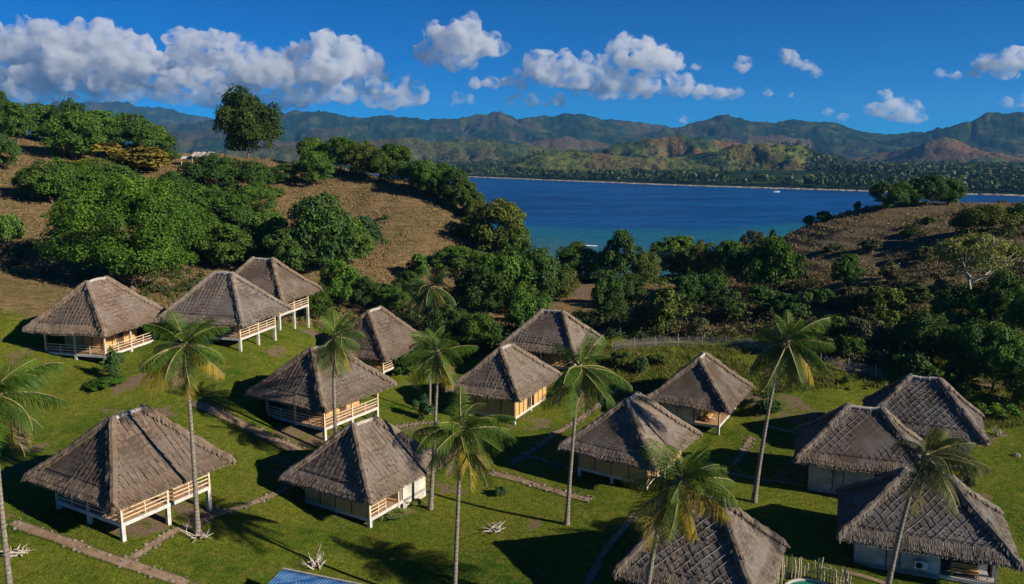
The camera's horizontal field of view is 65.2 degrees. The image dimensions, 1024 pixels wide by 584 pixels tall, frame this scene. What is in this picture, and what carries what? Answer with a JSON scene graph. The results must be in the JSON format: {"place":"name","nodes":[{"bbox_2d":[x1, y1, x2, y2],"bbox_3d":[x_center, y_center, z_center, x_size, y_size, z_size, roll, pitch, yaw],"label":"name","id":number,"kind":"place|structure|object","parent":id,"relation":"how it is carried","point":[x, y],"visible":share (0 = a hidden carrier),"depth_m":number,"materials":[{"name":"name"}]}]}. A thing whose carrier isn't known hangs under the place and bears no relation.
{"place":"outdoors","nodes":[
{"label":"outdoors","id":0,"kind":"place"},
{"bbox_2d":[6,518,191,583],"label":"dirt path","id":1,"kind":"structure","parent":0,"point":[80,546],"depth_m":52.23,"materials":[{"name":"soil"}]},
{"bbox_2d":[191,400,304,452],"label":"dirt path","id":2,"kind":"structure","parent":0,"point":[243,424],"depth_m":74.79,"materials":[{"name":"soil"}]},
{"bbox_2d":[0,132,1023,583],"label":"ground","id":3,"kind":"structure","parent":0,"point":[528,428],"depth_m":73.97,"materials":[{"name":"green plant"}]},
{"bbox_2d":[0,101,36,143],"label":"tree","id":4,"kind":"object","parent":3,"relation":"on","point":[13,122],"visible":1,"depth_m":172.74,"materials":[{"name":"green plant"}]},
{"bbox_2d":[0,355,68,583],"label":"palm tree","id":5,"kind":"object","parent":3,"relation":"on","point":[9,383],"visible":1,"depth_m":45.79,"materials":[{"name":"green plant"}]},
{"bbox_2d":[11,154,83,203],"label":"tree","id":6,"kind":"object","parent":3,"relation":"on","point":[52,172],"visible":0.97,"depth_m":133.46,"materials":[{"name":"green plant"}]},
{"bbox_2d":[33,107,107,159],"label":"tree","id":7,"kind":"object","parent":3,"relation":"on","point":[83,138],"visible":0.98,"depth_m":165.48,"materials":[{"name":"green plant"}]},
{"bbox_2d":[22,276,165,359],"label":"thatched hut","id":8,"kind":"object","parent":3,"relation":"on","point":[96,317],"visible":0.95,"depth_m":85.63,"materials":[{"name":"plant"}]},
{"bbox_2d":[31,168,210,292],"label":"tree","id":9,"kind":"object","parent":3,"relation":"on","point":[157,238],"visible":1,"depth_m":103.10,"materials":[{"name":"green plant"}]},
{"bbox_2d":[20,403,237,541],"bbox_3d":[-27.608,12.593,58.284,10.980,8.617,10.714,6,11,30],"label":"thatched hut","id":10,"kind":"object","parent":3,"relation":"on","point":[122,470],"visible":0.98,"depth_m":55.96,"materials":[{"name":"brown wood"}]},
{"bbox_2d":[103,112,154,151],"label":"tree","id":11,"kind":"object","parent":3,"relation":"on","point":[130,125],"visible":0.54,"depth_m":174.14,"materials":[{"name":"green plant"}]},
{"bbox_2d":[89,141,170,168],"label":"shrub","id":12,"kind":"object","parent":3,"relation":"on","point":[145,157],"visible":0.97,"depth_m":163.84,"materials":[{"name":"yellow plant"}]},
{"bbox_2d":[131,124,181,167],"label":"tree","id":13,"kind":"object","parent":3,"relation":"on","point":[154,136],"visible":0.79,"depth_m":170.44,"materials":[{"name":"green plant"}]},
{"bbox_2d":[137,310,230,536],"bbox_3d":[-22.049,9.373,55.293,5.866,16.243,6.198,0,10,0],"label":"palm tree","id":14,"kind":"object","parent":3,"relation":"on","point":[185,349],"visible":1,"depth_m":53.83,"materials":[{"name":"green plant"}]},
{"bbox_2d":[165,176,211,208],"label":"tree","id":15,"kind":"object","parent":3,"relation":"on","point":[190,193],"visible":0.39,"depth_m":143.85,"materials":[{"name":"green plant"}]},
{"bbox_2d":[119,485,291,563],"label":"stone path","id":16,"kind":"structure","parent":3,"relation":"on","point":[155,542],"depth_m":58.15,"materials":[{"name":"beige stone"}]},
{"bbox_2d":[175,150,240,186],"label":"tree","id":17,"kind":"object","parent":3,"relation":"on","point":[209,167],"visible":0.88,"depth_m":157.27,"materials":[{"name":"green plant"}]},
{"bbox_2d":[154,271,292,351],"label":"thatched hut","id":18,"kind":"object","parent":3,"relation":"on","point":[239,306],"visible":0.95,"depth_m":90.61,"materials":[{"name":"plant"}]},
{"bbox_2d":[195,183,255,221],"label":"tree","id":19,"kind":"object","parent":3,"relation":"on","point":[221,202],"visible":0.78,"depth_m":146.40,"materials":[{"name":"green plant"}]},
{"bbox_2d":[194,223,258,269],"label":"tree","id":20,"kind":"object","parent":3,"relation":"on","point":[216,249],"visible":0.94,"depth_m":129.26,"materials":[{"name":"green plant"}]},
{"bbox_2d":[217,159,276,192],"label":"tree","id":21,"kind":"object","parent":3,"relation":"on","point":[253,172],"visible":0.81,"depth_m":159.42,"materials":[{"name":"green plant"}]},
{"bbox_2d":[212,81,286,157],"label":"tree","id":22,"kind":"object","parent":3,"relation":"on","point":[243,117],"visible":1,"depth_m":196.96,"materials":[{"name":"green plant"}]},
{"bbox_2d":[238,182,281,211],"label":"tree","id":23,"kind":"object","parent":3,"relation":"on","point":[257,191],"visible":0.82,"depth_m":155.65,"materials":[{"name":"green plant"}]},
{"bbox_2d":[7,197,517,336],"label":"undergrowth","id":24,"kind":"object","parent":3,"relation":"on","point":[149,283],"visible":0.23,"depth_m":116.77,"materials":[{"name":"green plant"}]},
{"bbox_2d":[238,207,290,254],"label":"tree","id":25,"kind":"object","parent":3,"relation":"on","point":[266,222],"visible":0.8,"depth_m":135.90,"materials":[{"name":"green plant"}]},
{"bbox_2d":[234,256,322,329],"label":"thatched hut","id":26,"kind":"object","parent":3,"relation":"on","point":[276,278],"visible":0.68,"depth_m":103.25,"materials":[{"name":"plant"}]},
{"bbox_2d":[262,226,320,269],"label":"tree","id":27,"kind":"object","parent":3,"relation":"on","point":[290,253],"visible":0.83,"depth_m":128.51,"materials":[{"name":"green plant"}]},
{"bbox_2d":[292,150,335,186],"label":"tree","id":28,"kind":"object","parent":3,"relation":"on","point":[312,164],"visible":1,"depth_m":173.44,"materials":[{"name":"green plant"}]},
{"bbox_2d":[268,567,361,583],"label":"blue roof shelter","id":29,"kind":"object","parent":3,"relation":"on","point":[287,576],"visible":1,"depth_m":49.81,"materials":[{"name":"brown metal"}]},
{"bbox_2d":[244,344,397,440],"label":"thatched hut","id":30,"kind":"object","parent":3,"relation":"on","point":[299,385],"visible":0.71,"depth_m":77.05,"materials":[{"name":"brown wood"}]},
{"bbox_2d":[286,188,358,270],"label":"tree","id":31,"kind":"object","parent":3,"relation":"on","point":[310,214],"visible":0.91,"depth_m":129.93,"materials":[{"name":"green plant"}]},
{"bbox_2d":[311,308,365,432],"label":"palm tree","id":32,"kind":"object","parent":3,"relation":"on","point":[335,348],"visible":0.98,"depth_m":70.58,"materials":[{"name":"green plant"}]},
{"bbox_2d":[320,136,359,170],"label":"tree","id":33,"kind":"object","parent":3,"relation":"on","point":[337,144],"visible":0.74,"depth_m":187.58,"materials":[{"name":"green plant"}]},
{"bbox_2d":[318,259,362,304],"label":"tree","id":34,"kind":"object","parent":3,"relation":"on","point":[344,273],"visible":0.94,"depth_m":120.80,"materials":[{"name":"green plant"}]},
{"bbox_2d":[324,217,375,265],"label":"tree","id":35,"kind":"object","parent":3,"relation":"on","point":[357,231],"visible":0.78,"depth_m":132.77,"materials":[{"name":"green plant"}]},
{"bbox_2d":[340,138,376,177],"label":"tree","id":36,"kind":"object","parent":3,"relation":"on","point":[360,159],"visible":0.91,"depth_m":180.49,"materials":[{"name":"green plant"}]},
{"bbox_2d":[278,415,446,527],"bbox_3d":[-12.093,13.989,65.988,10.310,7.596,10.481,6,12,31],"label":"thatched hut","id":37,"kind":"object","parent":3,"relation":"on","point":[371,469],"visible":0.95,"depth_m":63.70,"materials":[{"name":"grey plant"}]},
{"bbox_2d":[338,305,427,374],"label":"thatched hut","id":38,"kind":"object","parent":3,"relation":"on","point":[386,332],"visible":0.66,"depth_m":99.82,"materials":[{"name":"plant"}]},
{"bbox_2d":[367,142,413,183],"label":"tree","id":39,"kind":"object","parent":3,"relation":"on","point":[395,156],"visible":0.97,"depth_m":178.03,"materials":[{"name":"green plant"}]},
{"bbox_2d":[373,283,412,311],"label":"tree","id":40,"kind":"object","parent":3,"relation":"on","point":[394,295],"visible":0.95,"depth_m":121.85,"materials":[{"name":"green plant"}]},
{"bbox_2d":[402,265,456,317],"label":"palm tree","id":41,"kind":"object","parent":3,"relation":"on","point":[429,292],"visible":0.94,"depth_m":114.45,"materials":[{"name":"green plant"}]},
{"bbox_2d":[398,328,478,510],"bbox_3d":[-5.897,10.510,64.426,5.645,15.396,4.269,6,12,31],"label":"palm tree","id":42,"kind":"object","parent":3,"relation":"on","point":[442,369],"visible":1,"depth_m":63.38,"materials":[{"name":"green plant"}]},
{"bbox_2d":[421,301,469,345],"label":"tree","id":43,"kind":"object","parent":3,"relation":"on","point":[452,316],"visible":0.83,"depth_m":110.44,"materials":[{"name":"green plant"}]},
{"bbox_2d":[430,245,483,273],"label":"tree","id":44,"kind":"object","parent":3,"relation":"on","point":[459,257],"visible":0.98,"depth_m":139.85,"materials":[{"name":"green plant"}]},
{"bbox_2d":[412,386,517,583],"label":"palm tree","id":45,"kind":"object","parent":3,"relation":"on","point":[461,438],"visible":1,"depth_m":49.10,"materials":[{"name":"green plant"}]},
{"bbox_2d":[459,311,502,347],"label":"tree","id":46,"kind":"object","parent":3,"relation":"on","point":[483,322],"visible":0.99,"depth_m":108.41,"materials":[{"name":"green plant"}]},
{"bbox_2d":[451,262,512,314],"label":"tree","id":47,"kind":"object","parent":3,"relation":"on","point":[469,290],"visible":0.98,"depth_m":122.13,"materials":[{"name":"green plant"}]},
{"bbox_2d":[459,196,528,253],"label":"tree","id":48,"kind":"object","parent":3,"relation":"on","point":[505,213],"visible":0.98,"depth_m":150.63,"materials":[{"name":"green plant"}]},
{"bbox_2d":[445,342,562,424],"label":"thatched hut","id":49,"kind":"object","parent":3,"relation":"on","point":[512,379],"visible":0.97,"depth_m":86.43,"materials":[{"name":"plant"}]},
{"bbox_2d":[475,247,538,313],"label":"tree","id":50,"kind":"object","parent":3,"relation":"on","point":[507,265],"visible":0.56,"depth_m":123.96,"materials":[{"name":"green plant"}]},
{"bbox_2d":[0,140,1023,360],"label":"dry grass","id":51,"kind":"structure","parent":3,"relation":"on","point":[29,240],"depth_m":142.98,"materials":[{"name":"plant"}]},
{"bbox_2d":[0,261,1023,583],"bbox_3d":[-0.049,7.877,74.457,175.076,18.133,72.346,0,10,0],"label":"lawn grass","id":52,"kind":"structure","parent":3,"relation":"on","point":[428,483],"depth_m":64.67,"materials":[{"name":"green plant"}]},
{"bbox_2d":[496,222,531,253],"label":"tree","id":53,"kind":"object","parent":3,"relation":"on","point":[519,241],"visible":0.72,"depth_m":151.47,"materials":[{"name":"green plant"}]},
{"bbox_2d":[501,281,556,326],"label":"tree","id":54,"kind":"object","parent":3,"relation":"on","point":[517,298],"visible":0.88,"depth_m":112.49,"materials":[{"name":"green plant"}]},
{"bbox_2d":[389,302,674,357],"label":"undergrowth","id":55,"kind":"object","parent":3,"relation":"on","point":[602,321],"visible":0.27,"depth_m":114.03,"materials":[{"name":"green plant"}]},
{"bbox_2d":[513,246,570,296],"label":"tree","id":56,"kind":"object","parent":3,"relation":"on","point":[547,270],"visible":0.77,"depth_m":126.74,"materials":[{"name":"green plant"}]},
{"bbox_2d":[499,308,604,374],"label":"thatched hut","id":57,"kind":"object","parent":3,"relation":"on","point":[540,333],"visible":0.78,"depth_m":99.00,"materials":[{"name":"plant"}]},
{"bbox_2d":[508,387,620,464],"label":"stone path","id":58,"kind":"structure","parent":3,"relation":"on","point":[544,441],"depth_m":82.82,"materials":[{"name":"beige stone"}]},
{"bbox_2d":[555,239,596,278],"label":"tree","id":59,"kind":"object","parent":3,"relation":"on","point":[571,257],"visible":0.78,"depth_m":146.22,"materials":[{"name":"green plant"}]},
{"bbox_2d":[538,327,632,525],"bbox_3d":[5.675,10.599,61.484,6.215,16.337,7.191,-4,11,-21],"label":"palm tree","id":60,"kind":"object","parent":3,"relation":"on","point":[573,378],"visible":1,"depth_m":60.87,"materials":[{"name":"green plant"}]},
{"bbox_2d":[589,267,627,319],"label":"tree","id":61,"kind":"object","parent":3,"relation":"on","point":[604,296],"visible":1,"depth_m":115.69,"materials":[{"name":"green plant"}]},
{"bbox_2d":[601,226,644,276],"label":"tree","id":62,"kind":"object","parent":3,"relation":"on","point":[623,262],"visible":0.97,"depth_m":141.81,"materials":[{"name":"green plant"}]},
{"bbox_2d":[557,391,702,491],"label":"thatched hut","id":63,"kind":"object","parent":3,"relation":"on","point":[609,442],"visible":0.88,"depth_m":70.81,"materials":[{"name":"grey plant"}]},
{"bbox_2d":[631,249,661,284],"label":"tree","id":64,"kind":"object","parent":3,"relation":"on","point":[650,259],"visible":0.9,"depth_m":143.42,"materials":[{"name":"green plant"}]},
{"bbox_2d":[646,279,694,336],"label":"tree","id":65,"kind":"object","parent":3,"relation":"on","point":[662,307],"visible":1,"depth_m":107.28,"materials":[{"name":"green plant"}]},
{"bbox_2d":[649,233,696,276],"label":"tree","id":66,"kind":"object","parent":3,"relation":"on","point":[676,248],"visible":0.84,"depth_m":157.26,"materials":[{"name":"green plant"}]},
{"bbox_2d":[622,438,739,583],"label":"palm tree","id":67,"kind":"object","parent":3,"relation":"on","point":[669,507],"visible":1,"depth_m":46.56,"materials":[{"name":"green plant"}]},
{"bbox_2d":[672,270,703,308],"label":"tree","id":68,"kind":"object","parent":3,"relation":"on","point":[688,285],"visible":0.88,"depth_m":120.68,"materials":[{"name":"green plant"}]},
{"bbox_2d":[646,351,755,434],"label":"thatched hut","id":69,"kind":"object","parent":3,"relation":"on","point":[695,389],"visible":0.98,"depth_m":85.57,"materials":[{"name":"plant"}]},
{"bbox_2d":[611,489,791,583],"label":"thatched hut","id":70,"kind":"object","parent":3,"relation":"on","point":[744,548],"visible":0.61,"depth_m":51.04,"materials":[{"name":"grey plant"}]},
{"bbox_2d":[685,239,727,275],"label":"tree","id":71,"kind":"object","parent":3,"relation":"on","point":[700,255],"visible":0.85,"depth_m":150.39,"materials":[{"name":"green plant"}]},
{"bbox_2d":[695,269,729,307],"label":"tree","id":72,"kind":"object","parent":3,"relation":"on","point":[715,283],"visible":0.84,"depth_m":122.17,"materials":[{"name":"green plant"}]},
{"bbox_2d":[712,288,749,319],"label":"shrub","id":73,"kind":"object","parent":3,"relation":"on","point":[728,305],"visible":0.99,"depth_m":113.31,"materials":[{"name":"green plant"}]},
{"bbox_2d":[723,244,757,288],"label":"tree","id":74,"kind":"object","parent":3,"relation":"on","point":[736,259],"visible":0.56,"depth_m":131.72,"materials":[{"name":"green plant"}]},
{"bbox_2d":[612,333,884,377],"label":"wattle fence","id":75,"kind":"object","parent":3,"relation":"on","point":[725,344],"visible":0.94,"depth_m":103.06,"materials":[{"name":"brown wood"}]},
{"bbox_2d":[744,233,807,290],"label":"tree","id":76,"kind":"object","parent":3,"relation":"on","point":[763,267],"visible":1,"depth_m":122.99,"materials":[{"name":"green plant"}]},
{"bbox_2d":[771,289,813,319],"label":"shrub","id":77,"kind":"object","parent":3,"relation":"on","point":[784,301],"visible":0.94,"depth_m":110.19,"materials":[{"name":"green plant"}]},
{"bbox_2d":[750,310,836,503],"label":"palm tree","id":78,"kind":"object","parent":3,"relation":"on","point":[795,338],"visible":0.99,"depth_m":65.19,"materials":[{"name":"green plant"}]},
{"bbox_2d":[581,337,1023,428],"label":"rough grass","id":79,"kind":"structure","parent":3,"relation":"on","point":[860,375],"depth_m":96.05,"materials":[{"name":"green plant"}]},
{"bbox_2d":[773,554,851,583],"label":"stake fence","id":80,"kind":"object","parent":3,"relation":"on","point":[799,564],"visible":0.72,"depth_m":55.18,"materials":[{"name":"brown wood"}]},
{"bbox_2d":[605,199,1023,378],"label":"undergrowth","id":81,"kind":"object","parent":3,"relation":"on","point":[766,313],"visible":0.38,"depth_m":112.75,"materials":[{"name":"green plant"}]},
{"bbox_2d":[827,253,864,288],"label":"tree","id":82,"kind":"object","parent":3,"relation":"on","point":[848,272],"visible":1,"depth_m":120.21,"materials":[{"name":"green plant"}]},
{"bbox_2d":[790,402,931,493],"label":"thatched hut","id":83,"kind":"object","parent":3,"relation":"on","point":[848,443],"visible":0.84,"depth_m":69.56,"materials":[{"name":"plant"}]},
{"bbox_2d":[846,315,891,345],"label":"shrub","id":84,"kind":"object","parent":3,"relation":"on","point":[865,327],"visible":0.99,"depth_m":99.32,"materials":[{"name":"green plant"}]},
{"bbox_2d":[858,283,911,315],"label":"shrub","id":85,"kind":"object","parent":3,"relation":"on","point":[880,299],"visible":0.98,"depth_m":106.53,"materials":[{"name":"green plant"}]},
{"bbox_2d":[868,180,907,208],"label":"tree","id":86,"kind":"object","parent":3,"relation":"on","point":[876,189],"visible":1,"depth_m":156.36,"materials":[{"name":"green plant"}]},
{"bbox_2d":[880,308,925,346],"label":"shrub","id":87,"kind":"object","parent":3,"relation":"on","point":[901,331],"visible":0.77,"depth_m":97.70,"materials":[{"name":"green plant"}]},
{"bbox_2d":[891,342,938,376],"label":"shrub","id":88,"kind":"object","parent":3,"relation":"on","point":[917,364],"visible":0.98,"depth_m":90.87,"materials":[{"name":"green plant"}]},
{"bbox_2d":[859,373,991,470],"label":"thatched hut","id":89,"kind":"object","parent":3,"relation":"on","point":[920,406],"visible":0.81,"depth_m":76.27,"materials":[{"name":"plant"}]},
{"bbox_2d":[832,467,1023,583],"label":"thatched hut","id":90,"kind":"object","parent":3,"relation":"on","point":[937,537],"visible":0.86,"depth_m":56.48,"materials":[{"name":"plant"}]},
{"bbox_2d":[909,173,951,205],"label":"tree","id":91,"kind":"object","parent":3,"relation":"on","point":[932,193],"visible":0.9,"depth_m":156.51,"materials":[{"name":"green plant"}]},
{"bbox_2d":[909,309,960,358],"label":"tree","id":92,"kind":"object","parent":3,"relation":"on","point":[929,327],"visible":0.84,"depth_m":95.42,"materials":[{"name":"green plant"}]},
{"bbox_2d":[885,426,993,583],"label":"palm tree","id":93,"kind":"object","parent":3,"relation":"on","point":[943,449],"visible":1,"depth_m":50.71,"materials":[{"name":"green plant"}]},
{"bbox_2d":[928,282,993,326],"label":"tree","id":94,"kind":"object","parent":3,"relation":"on","point":[948,300],"visible":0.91,"depth_m":101.52,"materials":[{"name":"green plant"}]},
{"bbox_2d":[935,317,993,382],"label":"tree","id":95,"kind":"object","parent":3,"relation":"on","point":[973,337],"visible":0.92,"depth_m":90.60,"materials":[{"name":"green plant"}]},
{"bbox_2d":[929,229,1020,288],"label":"tree","id":96,"kind":"object","parent":3,"relation":"on","point":[967,248],"visible":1,"depth_m":108.22,"materials":[{"name":"green plant"}]},
{"bbox_2d":[946,204,1023,238],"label":"tree","id":97,"kind":"object","parent":3,"relation":"on","point":[978,216],"visible":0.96,"depth_m":129.68,"materials":[{"name":"green plant"}]},
{"bbox_2d":[961,321,1023,388],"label":"tree","id":98,"kind":"object","parent":3,"relation":"on","point":[1008,343],"visible":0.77,"depth_m":88.45,"materials":[{"name":"green plant"}]},
{"bbox_2d":[972,268,1023,327],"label":"tree","id":99,"kind":"object","parent":3,"relation":"on","point":[1001,291],"visible":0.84,"depth_m":99.12,"materials":[{"name":"green plant"}]},
{"bbox_2d":[997,354,1023,406],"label":"tree","id":100,"kind":"object","parent":3,"relation":"on","point":[1013,368],"visible":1,"depth_m":86.60,"materials":[{"name":"green plant"}]},
{"bbox_2d":[0,0,1023,134],"label":"sky","id":101,"kind":"structure","parent":0,"point":[885,67],"materials":[{"name":"blue"}]},
{"bbox_2d":[22,101,1023,195],"bbox_3d":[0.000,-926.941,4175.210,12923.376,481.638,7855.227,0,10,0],"label":"mountains","id":102,"kind":"structure","parent":0,"point":[566,142],"depth_m":3226.64,"materials":[{"name":"green plant"}]},
{"bbox_2d":[365,165,1023,190],"bbox_3d":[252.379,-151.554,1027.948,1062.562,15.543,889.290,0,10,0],"label":"palm grove","id":103,"kind":"object","parent":102,"relation":"on","point":[1006,182],"visible":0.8,"depth_m":905.72,"materials":[{"name":"green plant"}]},
{"bbox_2d":[413,141,1023,178],"bbox_3d":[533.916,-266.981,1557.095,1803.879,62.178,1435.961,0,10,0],"label":"hill wood","id":104,"kind":"object","parent":102,"relation":"on","point":[721,169],"visible":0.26,"depth_m":1424.75,"materials":[{"name":"green plant"}]},
{"bbox_2d":[805,144,1023,181],"bbox_3d":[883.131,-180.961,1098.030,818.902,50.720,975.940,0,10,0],"label":"palm grove","id":105,"kind":"object","parent":102,"relation":"on","point":[974,170],"visible":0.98,"depth_m":1108.51,"materials":[{"name":"green plant"}]},
{"bbox_2d":[487,469,594,502],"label":"stone path","id":106,"kind":"structure","parent":0,"point":[536,484],"depth_m":70.25,"materials":[{"name":"stone"}]},
{"bbox_2d":[582,511,638,583],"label":"stone path","id":107,"kind":"structure","parent":0,"point":[598,561],"depth_m":58.70,"materials":[{"name":"grey stone"}]},
{"bbox_2d":[372,174,1023,277],"bbox_3d":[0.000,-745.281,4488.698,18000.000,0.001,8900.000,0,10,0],"label":"sea","id":108,"kind":"structure","parent":0,"point":[561,213],"depth_m":535.35,"materials":[{"name":"liquid"}]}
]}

